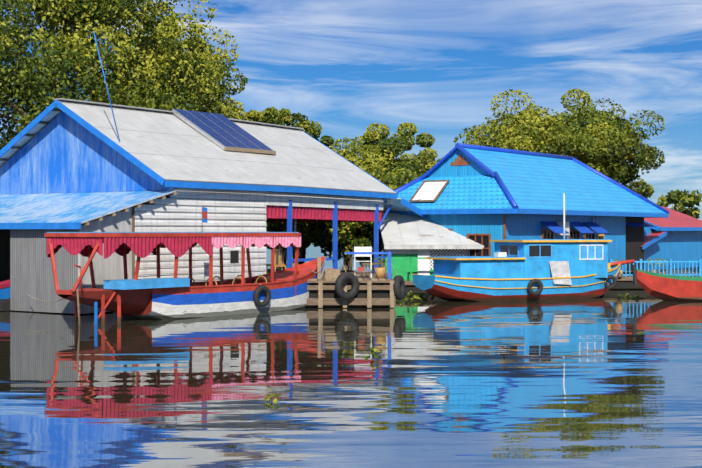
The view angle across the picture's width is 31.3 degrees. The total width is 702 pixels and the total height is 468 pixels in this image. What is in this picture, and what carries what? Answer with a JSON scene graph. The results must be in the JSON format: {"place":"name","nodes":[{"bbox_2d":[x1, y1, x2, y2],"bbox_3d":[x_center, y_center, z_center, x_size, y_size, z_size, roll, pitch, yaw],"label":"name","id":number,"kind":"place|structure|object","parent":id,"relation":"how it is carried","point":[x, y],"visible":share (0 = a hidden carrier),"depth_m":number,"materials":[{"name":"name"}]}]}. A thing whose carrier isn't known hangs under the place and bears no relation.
{"place":"outdoors","nodes":[
{"label":"outdoors","id":0,"kind":"place"},
{"bbox_2d":[0,243,701,467],"bbox_3d":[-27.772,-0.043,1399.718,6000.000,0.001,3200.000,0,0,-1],"label":"water","id":1,"kind":"structure","parent":0,"point":[609,378],"depth_m":20.24,"materials":[{"name":"blue liquid"}]},
{"bbox_2d":[0,0,248,149],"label":"tree","id":2,"kind":"object","parent":1,"relation":"on","point":[71,39],"visible":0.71,"depth_m":57.83,"materials":[{"name":"green plant"}]},
{"bbox_2d":[113,23,247,119],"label":"tree","id":3,"kind":"object","parent":1,"relation":"on","point":[236,111],"visible":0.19,"depth_m":65.96,"materials":[{"name":"green plant"}]},
{"bbox_2d":[44,206,325,326],"bbox_3d":[-4.394,0.979,38.131,2.483,3.714,11.752,0,0,37],"label":"boat","id":4,"kind":"object","parent":1,"relation":"on","point":[158,297],"visible":0.96,"depth_m":36.08,"materials":[{"name":"paint"}]},
{"bbox_2d":[0,31,426,313],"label":"floating house","id":5,"kind":"structure","parent":1,"relation":"on","point":[69,165],"depth_m":43.41,"materials":[{"name":"grey metal"}]},
{"bbox_2d":[264,389,280,401],"bbox_3d":[-1.201,2.387,18.488,0.257,0.204,0.243,0,0,41],"label":"plant sprig","id":6,"kind":"object","parent":1,"relation":"on","point":[271,395],"visible":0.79,"depth_m":18.47,"materials":[{"name":"green plant"}]},
{"bbox_2d":[239,107,333,268],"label":"tree","id":7,"kind":"object","parent":1,"relation":"on","point":[273,115],"visible":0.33,"depth_m":76.72,"materials":[{"name":"green plant"}]},
{"bbox_2d":[266,222,380,264],"bbox_3d":[-1.763,-0.315,60.831,6.976,6.074,6.110,0,0,-39],"label":"tree","id":8,"kind":"object","parent":1,"relation":"on","point":[278,227],"visible":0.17,"depth_m":59.18,"materials":[{"name":"green plant"}]},
{"bbox_2d":[27,199,668,301],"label":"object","id":9,"kind":"object","parent":1,"relation":"on","point":[621,272],"visible":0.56,"depth_m":53.92,"materials":[{"name":"red fabric"}]},
{"bbox_2d":[306,247,405,307],"bbox_3d":[-0.087,1.414,43.051,3.747,1.980,5.240,0,0,-1],"label":"dock","id":10,"kind":"object","parent":1,"relation":"on","point":[380,287],"visible":0.75,"depth_m":40.99,"materials":[{"name":"brown wood"}]},
{"bbox_2d":[296,152,424,269],"bbox_3d":[0.804,-0.580,60.241,7.043,6.573,7.226,0,0,3],"label":"tree","id":11,"kind":"object","parent":1,"relation":"on","point":[352,228],"visible":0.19,"depth_m":59.02,"materials":[{"name":"green plant"}]},
{"bbox_2d":[364,347,380,358],"bbox_3d":[0.398,2.352,24.604,0.451,0.251,0.323,0,0,-45],"label":"plant sprig","id":12,"kind":"object","parent":1,"relation":"on","point":[373,350],"visible":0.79,"depth_m":24.67,"materials":[{"name":"green plant"}]},
{"bbox_2d":[327,122,434,267],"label":"tree","id":13,"kind":"object","parent":1,"relation":"on","point":[375,142],"visible":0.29,"depth_m":84.79,"materials":[{"name":"green plant"}]},
{"bbox_2d":[360,164,415,249],"bbox_3d":[2.304,-0.424,62.766,6.355,6.263,5.862,0,0,33],"label":"tree","id":14,"kind":"object","parent":1,"relation":"on","point":[398,171],"visible":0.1,"depth_m":61.36,"materials":[{"name":"green plant"}]},
{"bbox_2d":[394,291,435,300],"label":"floating plants","id":15,"kind":"object","parent":1,"relation":"on","point":[411,296],"visible":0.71,"depth_m":45.84,"materials":[{"name":"green plant"}]},
{"bbox_2d":[397,136,441,174],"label":"tree","id":16,"kind":"object","parent":1,"relation":"on","point":[425,159],"visible":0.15,"depth_m":89.51,"materials":[{"name":"green plant"}]},
{"bbox_2d":[412,193,634,301],"bbox_3d":[6.835,0.593,46.711,9.318,4.250,2.750,0,0,-25],"label":"boat","id":17,"kind":"object","parent":1,"relation":"on","point":[531,269],"visible":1,"depth_m":45.62,"materials":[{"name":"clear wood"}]},
{"bbox_2d":[382,143,690,273],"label":"blue house","id":18,"kind":"structure","parent":1,"relation":"on","point":[482,195],"depth_m":54.37,"materials":[{"name":"tile"}]},
{"bbox_2d":[379,213,483,292],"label":"shed","id":19,"kind":"structure","parent":18,"relation":"on","point":[411,243],"depth_m":51.56,"materials":[{"name":"grey metal"}]},
{"bbox_2d":[609,259,701,288],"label":"railing","id":20,"kind":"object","parent":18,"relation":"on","point":[624,282],"depth_m":54.35,"materials":[{"name":"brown wood"}]},
{"bbox_2d":[453,88,665,197],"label":"tree","id":21,"kind":"object","parent":1,"relation":"on","point":[602,142],"visible":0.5,"depth_m":77.45,"materials":[{"name":"green plant"}]},
{"bbox_2d":[618,293,639,298],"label":"floating plants","id":22,"kind":"object","parent":1,"relation":"on","point":[635,297],"visible":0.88,"depth_m":46.93,"materials":[{"name":"green plant"}]},
{"bbox_2d":[632,265,701,300],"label":"boat","id":23,"kind":"object","parent":1,"relation":"on","point":[664,287],"visible":1,"depth_m":45.07,"materials":[{"name":"red wood"}]},
{"bbox_2d":[635,189,701,218],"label":"tree","id":24,"kind":"object","parent":1,"relation":"on","point":[682,200],"visible":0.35,"depth_m":158.44,"materials":[{"name":"green plant"}]},
{"bbox_2d":[640,206,701,271],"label":"house","id":25,"kind":"structure","parent":1,"relation":"on","point":[676,236],"depth_m":69.70,"materials":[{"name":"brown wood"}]},
{"bbox_2d":[0,0,701,219],"label":"sky","id":26,"kind":"structure","parent":0,"point":[347,66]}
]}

